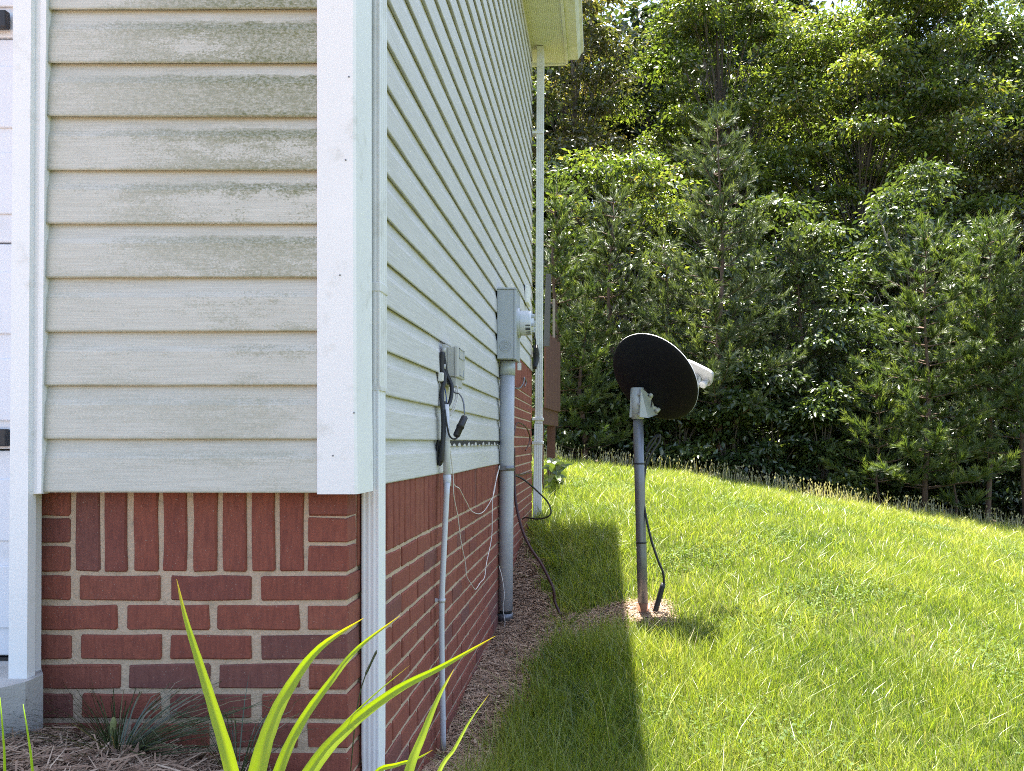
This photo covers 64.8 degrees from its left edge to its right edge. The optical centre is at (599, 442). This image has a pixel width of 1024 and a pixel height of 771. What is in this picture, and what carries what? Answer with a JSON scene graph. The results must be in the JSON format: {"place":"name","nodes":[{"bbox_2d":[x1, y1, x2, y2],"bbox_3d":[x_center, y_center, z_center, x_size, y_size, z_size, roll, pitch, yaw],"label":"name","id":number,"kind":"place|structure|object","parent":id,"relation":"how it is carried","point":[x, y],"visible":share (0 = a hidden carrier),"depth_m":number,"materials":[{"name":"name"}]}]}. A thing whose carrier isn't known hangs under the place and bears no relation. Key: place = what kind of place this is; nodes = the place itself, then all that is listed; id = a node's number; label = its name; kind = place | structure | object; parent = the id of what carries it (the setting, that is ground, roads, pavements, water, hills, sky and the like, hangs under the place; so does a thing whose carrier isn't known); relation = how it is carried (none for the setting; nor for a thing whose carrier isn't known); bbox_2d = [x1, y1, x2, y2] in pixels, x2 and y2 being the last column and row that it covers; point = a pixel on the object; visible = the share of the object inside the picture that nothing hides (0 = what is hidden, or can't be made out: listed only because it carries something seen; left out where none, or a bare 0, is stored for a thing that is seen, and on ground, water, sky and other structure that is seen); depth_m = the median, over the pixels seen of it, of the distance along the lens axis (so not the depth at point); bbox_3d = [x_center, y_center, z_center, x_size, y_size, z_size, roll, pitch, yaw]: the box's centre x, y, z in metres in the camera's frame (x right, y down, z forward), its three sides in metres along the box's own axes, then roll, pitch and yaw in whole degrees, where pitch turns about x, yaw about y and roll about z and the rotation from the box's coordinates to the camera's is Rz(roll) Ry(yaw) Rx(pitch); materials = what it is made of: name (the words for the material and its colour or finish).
{"place":"outdoors","nodes":[
{"label":"outdoors","id":0,"kind":"place"},
{"bbox_2d":[0,661,42,746],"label":"driveway","id":1,"kind":"structure","parent":0,"point":[32,686],"depth_m":1.82,"materials":[{"name":"concrete"}]},
{"bbox_2d":[0,452,1023,770],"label":"ground","id":2,"kind":"structure","parent":0,"point":[634,691],"depth_m":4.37,"materials":[{"name":"green plant"}]},
{"bbox_2d":[0,721,272,770],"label":"dry mulch","id":3,"kind":"object","parent":2,"relation":"on","point":[191,758],"visible":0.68,"depth_m":1.73,"materials":[{"name":"plant"}]},
{"bbox_2d":[350,650,376,770],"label":"seed stem","id":4,"kind":"object","parent":3,"relation":"on","point":[371,661],"visible":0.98,"depth_m":1.50,"materials":[{"name":"plant"}]},
{"bbox_2d":[0,675,295,761],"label":"grass tuft","id":5,"kind":"object","parent":2,"relation":"on","point":[114,738],"visible":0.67,"depth_m":1.82,"materials":[{"name":"plant"}]},
{"bbox_2d":[134,677,330,770],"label":"grass tuft","id":6,"kind":"object","parent":2,"relation":"on","point":[244,765],"visible":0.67,"depth_m":1.81,"materials":[{"name":"plant"}]},
{"bbox_2d":[0,579,494,770],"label":"strap leaf plant","id":7,"kind":"object","parent":2,"relation":"on","point":[319,757],"visible":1,"depth_m":0.51,"materials":[{"name":"green plant"}]},
{"bbox_2d":[21,592,552,768],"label":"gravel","id":8,"kind":"structure","parent":2,"relation":"on","point":[477,708],"depth_m":3.54,"materials":[{"name":"gravel"}]},
{"bbox_2d":[0,550,579,770],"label":"fallen leaves","id":9,"kind":"object","parent":2,"relation":"on","point":[65,756],"visible":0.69,"depth_m":3.02,"materials":[{"name":"plant"}]},
{"bbox_2d":[0,0,583,770],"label":"house","id":10,"kind":"structure","parent":2,"relation":"on","point":[186,296],"depth_m":1.91,"materials":[{"name":"plastic"}]},
{"bbox_2d":[0,0,12,660],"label":"garage door","id":11,"kind":"structure","parent":10,"relation":"in","point":[6,6],"depth_m":1.99,"materials":[{"name":"paint"}]},
{"bbox_2d":[362,0,387,770],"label":"downspout","id":12,"kind":"object","parent":10,"relation":"attached to","point":[373,602],"visible":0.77,"depth_m":2.02,"materials":[{"name":"paint"}]},
{"bbox_2d":[436,440,442,465],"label":"coiled cable","id":13,"kind":"object","parent":10,"relation":"attached to","point":[438,451],"visible":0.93,"depth_m":2.97,"materials":[{"name":"black rubber"}]},
{"bbox_2d":[438,372,443,381],"bbox_3d":[-0.597,-0.245,3.015,0.021,0.034,0.030,0,0,0],"label":"cable clamp","id":14,"kind":"object","parent":10,"relation":"attached to","point":[440,376],"visible":1,"depth_m":3.00,"materials":[{"name":"white plastic"}]},
{"bbox_2d":[435,404,450,750],"bbox_3d":[-0.581,0.499,2.977,0.043,1.282,0.080,0,0,20],"label":"thin conduit","id":15,"kind":"object","parent":10,"relation":"attached to","point":[446,485],"visible":0.97,"depth_m":2.95,"materials":[{"name":"plastic"}]},
{"bbox_2d":[439,352,446,461],"bbox_3d":[-0.586,-0.133,2.990,0.030,0.415,0.079,0,0,-10],"label":"black cable","id":16,"kind":"object","parent":10,"relation":"attached to","point":[443,423],"visible":1,"depth_m":2.97,"materials":[{"name":"rubber"}]},
{"bbox_2d":[444,354,453,406],"bbox_3d":[-0.579,-0.231,3.025,0.050,0.213,0.066,0,0,0],"label":"black cable","id":17,"kind":"object","parent":10,"relation":"attached to","point":[450,382],"visible":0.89,"depth_m":3.04,"materials":[{"name":"rubber"}]},
{"bbox_2d":[444,409,457,439],"bbox_3d":[-0.553,-0.065,2.977,0.013,0.113,0.060,0,0,44],"label":"black cable","id":18,"kind":"object","parent":10,"relation":"attached to","point":[449,435],"visible":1,"depth_m":2.96,"materials":[{"name":"rubber"}]},
{"bbox_2d":[442,344,464,388],"bbox_3d":[-0.570,-0.293,3.127,0.063,0.160,0.187,0,0,0],"label":"utility box","id":19,"kind":"object","parent":10,"relation":"attached to","point":[455,359],"visible":0.88,"depth_m":3.06,"materials":[{"name":"beige plastic"}]},
{"bbox_2d":[450,387,456,415],"bbox_3d":[-0.556,-0.159,3.054,0.013,0.122,0.056,0,0,12],"label":"white wire","id":20,"kind":"object","parent":19,"relation":"attached to","point":[454,401],"visible":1,"depth_m":3.05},
{"bbox_2d":[453,385,457,411],"bbox_3d":[-0.548,-0.166,3.055,0.012,0.108,0.055,0,0,9],"label":"white wire","id":21,"kind":"object","parent":19,"relation":"attached to","point":[456,400],"visible":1,"depth_m":3.05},
{"bbox_2d":[454,391,464,414],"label":"grey cable","id":22,"kind":"object","parent":19,"relation":"attached to","point":[462,401],"visible":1,"depth_m":3.03,"materials":[{"name":"plastic"}]},
{"bbox_2d":[453,415,467,437],"bbox_3d":[-0.522,-0.059,3.000,0.030,0.086,0.065,0,0,34],"label":"splice tube","id":23,"kind":"object","parent":22,"relation":"hanging from","point":[460,426],"visible":1,"depth_m":2.99,"materials":[{"name":"black plastic"}]},
{"bbox_2d":[450,447,497,513],"bbox_3d":[-0.592,0.177,3.946,0.004,0.361,1.597,0,0,0],"label":"white wire","id":24,"kind":"object","parent":10,"relation":"attached to","point":[464,498],"visible":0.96,"depth_m":3.66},
{"bbox_2d":[450,448,499,589],"bbox_3d":[-0.590,0.362,3.939,0.004,0.682,1.578,0,0,0],"label":"white wire","id":25,"kind":"object","parent":10,"relation":"attached to","point":[458,522],"visible":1,"depth_m":3.50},
{"bbox_2d":[499,566,504,626],"bbox_3d":[-0.576,0.919,4.707,0.045,0.374,0.011,0,0,29],"label":"white wire","id":26,"kind":"object","parent":10,"relation":"attached to","point":[504,595],"visible":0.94,"depth_m":4.70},
{"bbox_2d":[498,360,514,623],"bbox_3d":[-0.560,0.322,4.815,0.106,1.619,0.100,0,0,0],"label":"conduit pipe","id":27,"kind":"object","parent":10,"relation":"attached to","point":[506,461],"visible":0.84,"depth_m":4.78,"materials":[{"name":"grey plastic"}]},
{"bbox_2d":[497,287,535,369],"bbox_3d":[-0.497,-0.670,4.815,0.214,0.478,0.240,0,0,0],"label":"electric meter","id":28,"kind":"object","parent":10,"relation":"attached to","point":[515,322],"visible":1,"depth_m":4.70,"materials":[{"name":"grey paint"}]},
{"bbox_2d":[515,377,526,388],"bbox_3d":[-0.585,-0.438,5.972,0.012,0.136,0.781,0,0,0],"label":"cable bundle","id":29,"kind":"object","parent":10,"relation":"attached to","point":[524,380],"visible":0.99,"depth_m":6.17,"materials":[{"name":"plastic"}]},
{"bbox_2d":[514,422,530,450],"bbox_3d":[-0.575,-0.037,5.981,0.012,0.212,1.240,0,0,0],"label":"dark cable","id":30,"kind":"object","parent":10,"relation":"attached to","point":[527,430],"visible":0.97,"depth_m":6.13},
{"bbox_2d":[525,285,529,306],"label":"mounting block","id":31,"kind":"structure","parent":10,"relation":"attached to","point":[527,295],"depth_m":6.43,"materials":[{"name":"white plastic"}]},
{"bbox_2d":[516,475,551,519],"bbox_3d":[-0.427,0.368,5.250,0.227,0.330,0.504,0,0,0],"label":"black cable","id":32,"kind":"object","parent":10,"relation":"attached to","point":[535,489],"visible":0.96,"depth_m":5.24,"materials":[{"name":"rubber"}]},
{"bbox_2d":[532,46,543,515],"bbox_3d":[-0.547,-1.401,7.120,0.107,4.218,0.090,0,0,0],"label":"downspout","id":33,"kind":"object","parent":10,"relation":"attached to","point":[538,134],"visible":0.94,"depth_m":7.08,"materials":[{"name":"paint"}]},
{"bbox_2d":[514,448,561,614],"bbox_3d":[-0.388,0.520,4.748,0.428,0.970,0.054,0,0,43],"label":"black cable","id":34,"kind":"object","parent":10,"relation":"attached to","point":[536,556],"visible":0.91,"depth_m":4.75,"materials":[{"name":"black rubber"}]},
{"bbox_2d":[543,274,550,346],"bbox_3d":[-0.492,-1.239,7.525,0.072,0.678,0.050,0,0,0],"label":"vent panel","id":35,"kind":"object","parent":10,"relation":"attached to","point":[546,342],"visible":1,"depth_m":7.50,"materials":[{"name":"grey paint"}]},
{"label":"black cable","id":36,"kind":"object","parent":10,"relation":"attached to","visible":0},
{"bbox_2d":[533,345,539,368],"bbox_3d":[-0.560,-0.743,7.028,0.060,0.226,0.213,0,0,0],"label":"cable splice","id":37,"kind":"object","parent":36,"relation":"hanging from","point":[536,354],"visible":1,"depth_m":7.02,"materials":[{"name":"black plastic"}]},
{"bbox_2d":[531,334,559,489],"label":"wooden deck","id":38,"kind":"structure","parent":2,"relation":"on","point":[551,408],"depth_m":8.99,"materials":[{"name":"brown wood"}]},
{"bbox_2d":[522,670,569,683],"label":"grass tuft","id":39,"kind":"object","parent":2,"relation":"on","point":[552,675],"visible":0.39,"depth_m":3.64,"materials":[{"name":"green plant"}]},
{"bbox_2d":[523,517,570,538],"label":"grass tuft","id":40,"kind":"object","parent":2,"relation":"on","point":[546,526],"visible":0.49,"depth_m":6.19,"materials":[{"name":"green plant"}]},
{"bbox_2d":[422,520,681,770],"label":"dead straw","id":41,"kind":"object","parent":2,"relation":"on","point":[475,702],"visible":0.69,"depth_m":4.26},
{"bbox_2d":[553,299,554,337],"bbox_3d":[-0.551,-0.641,9.620,0.028,2.155,0.040,0,0,0],"label":"wooden post","id":42,"kind":"object","parent":2,"relation":"on","point":[554,318],"visible":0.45,"depth_m":9.60,"materials":[{"name":"brown wood"}]},
{"bbox_2d":[542,458,572,495],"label":"broadleaf weed","id":43,"kind":"object","parent":2,"relation":"on","point":[556,466],"visible":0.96,"depth_m":7.99,"materials":[{"name":"green plant"}]},
{"bbox_2d":[533,543,587,569],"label":"grass tuft","id":44,"kind":"object","parent":2,"relation":"on","point":[560,560],"visible":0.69,"depth_m":5.49,"materials":[{"name":"green plant"}]},
{"bbox_2d":[542,609,590,627],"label":"grass tuft","id":45,"kind":"object","parent":2,"relation":"on","point":[572,619],"visible":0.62,"depth_m":4.54,"materials":[{"name":"green plant"}]},
{"bbox_2d":[561,597,591,613],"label":"grass tuft","id":46,"kind":"object","parent":2,"relation":"on","point":[577,609],"visible":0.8,"depth_m":4.74,"materials":[{"name":"green plant"}]},
{"bbox_2d":[531,167,629,453],"bbox_3d":[-0.693,-2.042,12.865,2.314,4.805,2.333,0,0,32],"label":"pine tree","id":47,"kind":"object","parent":2,"relation":"on","point":[568,276],"visible":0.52,"depth_m":12.75,"materials":[{"name":"green plant"}]},
{"bbox_2d":[555,524,605,547],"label":"grass tuft","id":48,"kind":"object","parent":2,"relation":"on","point":[579,533],"visible":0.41,"depth_m":5.89,"materials":[{"name":"green plant"}]},
{"bbox_2d":[531,352,630,459],"bbox_3d":[-0.322,-0.573,13.369,2.074,1.887,1.937,0,0,0],"label":"shrub","id":49,"kind":"object","parent":2,"relation":"on","point":[576,439],"visible":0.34,"depth_m":13.01,"materials":[{"name":"green plant"}]},
{"bbox_2d":[531,293,632,461],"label":"pine tree","id":50,"kind":"object","parent":2,"relation":"on","point":[600,439],"visible":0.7,"depth_m":12.83,"materials":[{"name":"green plant"}]},
{"bbox_2d":[530,75,638,407],"bbox_3d":[-2.291,-4.280,17.848,6.461,9.234,5.938,0,0,0],"label":"broadleaf tree","id":51,"kind":"object","parent":2,"relation":"on","point":[560,163],"visible":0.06,"depth_m":17.50,"materials":[{"name":"green plant"}]},
{"bbox_2d":[574,530,625,554],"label":"grass tuft","id":52,"kind":"object","parent":2,"relation":"on","point":[603,536],"visible":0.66,"depth_m":5.70,"materials":[{"name":"green plant"}]},
{"bbox_2d":[530,0,681,458],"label":"broadleaf tree","id":53,"kind":"object","parent":2,"relation":"on","point":[573,132],"visible":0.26,"depth_m":18.80,"materials":[{"name":"green plant"}]},
{"bbox_2d":[559,178,672,462],"bbox_3d":[0.279,-2.019,13.614,2.344,4.997,2.366,0,0,0],"label":"pine tree","id":54,"kind":"object","parent":2,"relation":"on","point":[621,245],"visible":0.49,"depth_m":13.43,"materials":[{"name":"green plant"}]},
{"bbox_2d":[582,347,681,466],"bbox_3d":[0.665,-0.607,13.525,1.855,2.168,1.810,0,0,29],"label":"shrub","id":55,"kind":"object","parent":2,"relation":"on","point":[620,445],"visible":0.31,"depth_m":13.16,"materials":[{"name":"green plant"}]},
{"bbox_2d":[533,144,731,439],"bbox_3d":[0.669,-2.656,16.066,4.394,6.585,4.403,0,0,0],"label":"broadleaf tree","id":56,"kind":"object","parent":2,"relation":"on","point":[639,163],"visible":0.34,"depth_m":15.64,"materials":[{"name":"green plant"}]},
{"bbox_2d":[652,582,664,614],"bbox_3d":[0.336,0.894,4.550,0.076,0.192,0.031,0,0,0],"label":"cable sleeve","id":57,"kind":"object","parent":2,"relation":"on","point":[659,597],"visible":0.86,"depth_m":4.54,"materials":[{"name":"black rubber"}]},
{"bbox_2d":[613,333,713,614],"bbox_3d":[0.356,0.249,4.697,0.541,1.714,0.596,0,0,20],"label":"satellite dish","id":58,"kind":"object","parent":2,"relation":"on","point":[658,377],"visible":0.97,"depth_m":4.57,"materials":[{"name":"metal"}]},
{"bbox_2d":[644,434,657,456],"bbox_3d":[0.297,0.020,4.658,0.093,0.137,0.035,0,0,-24],"label":"black cable","id":59,"kind":"object","parent":58,"relation":"attached to","point":[655,437],"visible":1,"depth_m":4.65,"materials":[{"name":"rubber"}]},
{"bbox_2d":[644,434,664,582],"bbox_3d":[0.309,0.379,4.605,0.127,0.853,0.125,0,0,0],"label":"black cable","id":60,"kind":"object","parent":58,"relation":"attached to","point":[645,512],"visible":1,"depth_m":4.57,"materials":[{"name":"rubber"}]},
{"bbox_2d":[613,226,727,466],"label":"pine tree","id":61,"kind":"object","parent":2,"relation":"on","point":[664,292],"visible":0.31,"depth_m":13.87,"materials":[{"name":"green plant"}]},
{"bbox_2d":[625,390,738,472],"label":"shrub","id":62,"kind":"object","parent":2,"relation":"on","point":[683,433],"visible":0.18,"depth_m":13.28,"materials":[{"name":"green plant"}]},
{"bbox_2d":[671,620,721,644],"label":"grass tuft","id":63,"kind":"object","parent":2,"relation":"on","point":[696,633],"visible":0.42,"depth_m":4.04,"materials":[{"name":"green plant"}]},
{"bbox_2d":[632,98,817,477],"bbox_3d":[2.015,-2.452,13.390,3.227,6.388,2.931,0,0,-41],"label":"pine tree","id":64,"kind":"object","parent":2,"relation":"on","point":[723,344],"visible":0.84,"depth_m":13.17,"materials":[{"name":"green plant"}]},
{"bbox_2d":[663,347,797,481],"bbox_3d":[2.146,-0.461,13.330,2.262,2.373,1.711,0,0,0],"label":"shrub","id":65,"kind":"object","parent":2,"relation":"on","point":[729,404],"visible":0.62,"depth_m":12.97,"materials":[{"name":"green plant"}]},
{"bbox_2d":[591,0,880,482],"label":"broadleaf tree","id":66,"kind":"object","parent":2,"relation":"on","point":[697,21],"visible":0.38,"depth_m":19.99,"materials":[{"name":"green plant"}]},
{"bbox_2d":[702,354,834,491],"bbox_3d":[2.894,-0.326,13.470,2.237,2.369,1.974,0,0,-40],"label":"shrub","id":67,"kind":"object","parent":2,"relation":"on","point":[795,381],"visible":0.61,"depth_m":13.05,"materials":[{"name":"green plant"}]},
{"bbox_2d":[531,0,1023,525],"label":"woodland","id":68,"kind":"object","parent":2,"relation":"on","point":[635,12],"visible":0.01,"depth_m":25.45,"materials":[{"name":"green plant"}]},
{"bbox_2d":[549,470,1023,770],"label":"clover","id":69,"kind":"object","parent":2,"relation":"on","point":[785,731],"visible":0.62,"depth_m":4.71,"materials":[{"name":"green plant"}]},
{"bbox_2d":[689,193,920,481],"bbox_3d":[3.775,-1.778,14.982,4.323,5.760,4.500,0,0,0],"label":"broadleaf tree","id":70,"kind":"object","parent":2,"relation":"on","point":[845,311],"visible":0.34,"depth_m":14.39,"materials":[{"name":"green plant"}]},
{"bbox_2d":[753,216,858,490],"bbox_3d":[3.644,-1.497,14.294,2.209,5.003,2.109,0,0,0],"label":"pine tree","id":71,"kind":"object","parent":2,"relation":"on","point":[806,296],"visible":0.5,"depth_m":14.15,"materials":[{"name":"green plant"}]},
{"bbox_2d":[760,376,877,502],"bbox_3d":[3.637,-0.046,13.174,1.880,2.062,1.636,0,0,0],"label":"shrub","id":72,"kind":"object","parent":2,"relation":"on","point":[820,410],"visible":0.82,"depth_m":12.95,"materials":[{"name":"green plant"}]},
{"bbox_2d":[710,0,1023,501],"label":"broadleaf tree","id":73,"kind":"object","parent":2,"relation":"on","point":[874,27],"visible":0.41,"depth_m":18.75,"materials":[{"name":"green plant"}]},
{"bbox_2d":[809,376,935,504],"bbox_3d":[4.659,-0.032,13.622,2.308,2.313,1.907,0,0,0],"label":"shrub","id":74,"kind":"object","parent":2,"relation":"on","point":[884,488],"visible":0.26,"depth_m":13.45,"materials":[{"name":"green plant"}]},
{"bbox_2d":[819,368,947,504],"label":"pine tree","id":75,"kind":"object","parent":2,"relation":"on","point":[883,390],"visible":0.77,"depth_m":12.69,"materials":[{"name":"green plant"}]},
{"bbox_2d":[803,151,1002,508],"bbox_3d":[5.913,-2.058,15.525,3.816,7.044,4.355,0,0,19],"label":"broadleaf tree","id":76,"kind":"object","parent":2,"relation":"on","point":[894,200],"visible":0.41,"depth_m":15.33,"materials":[{"name":"green plant"}]},
{"bbox_2d":[802,0,1023,515],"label":"broadleaf tree","id":77,"kind":"object","parent":2,"relation":"on","point":[1010,36],"visible":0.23,"depth_m":19.63,"materials":[{"name":"green plant"}]},
{"bbox_2d":[833,211,1022,511],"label":"pine tree","id":78,"kind":"object","parent":2,"relation":"on","point":[930,384],"visible":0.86,"depth_m":12.66,"materials":[{"name":"green plant"}]},
{"bbox_2d":[878,402,987,513],"bbox_3d":[5.891,0.304,14.152,1.912,2.067,2.154,0,0,42],"label":"shrub","id":79,"kind":"object","parent":2,"relation":"on","point":[971,463],"visible":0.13,"depth_m":13.96,"materials":[{"name":"green plant"}]},
{"bbox_2d":[919,409,994,517],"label":"pine tree","id":80,"kind":"object","parent":2,"relation":"on","point":[977,496],"visible":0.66,"depth_m":12.66,"materials":[{"name":"green plant"}]},
{"bbox_2d":[908,125,1023,514],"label":"broadleaf tree","id":81,"kind":"object","parent":2,"relation":"on","point":[1013,178],"visible":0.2,"depth_m":18.88,"materials":[{"name":"green plant"}]},
{"bbox_2d":[918,410,1021,521],"bbox_3d":[6.617,0.439,13.870,1.951,2.049,1.928,0,0,0],"label":"shrub","id":82,"kind":"object","parent":2,"relation":"on","point":[1007,491],"visible":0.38,"depth_m":13.67,"materials":[{"name":"green plant"}]},
{"bbox_2d":[933,206,1023,522],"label":"pine tree","id":83,"kind":"object","parent":2,"relation":"on","point":[1007,279],"visible":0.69,"depth_m":12.94,"materials":[{"name":"green plant"}]},
{"bbox_2d":[946,270,1023,526],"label":"pine tree","id":84,"kind":"object","parent":2,"relation":"on","point":[1019,416],"visible":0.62,"depth_m":12.85,"materials":[{"name":"green plant"}]},
{"bbox_2d":[976,430,1021,525],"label":"shrub","id":85,"kind":"object","parent":2,"relation":"on","point":[1017,508],"visible":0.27,"depth_m":13.87,"materials":[{"name":"green plant"}]},
{"bbox_2d":[532,442,1023,528],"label":"edge grass","id":86,"kind":"structure","parent":0,"point":[833,494],"depth_m":12.09,"materials":[{"name":"green plant"}]},
{"bbox_2d":[558,0,1023,344],"label":"sky","id":87,"kind":"structure","parent":0,"point":[828,3],"materials":[{"name":"white"}]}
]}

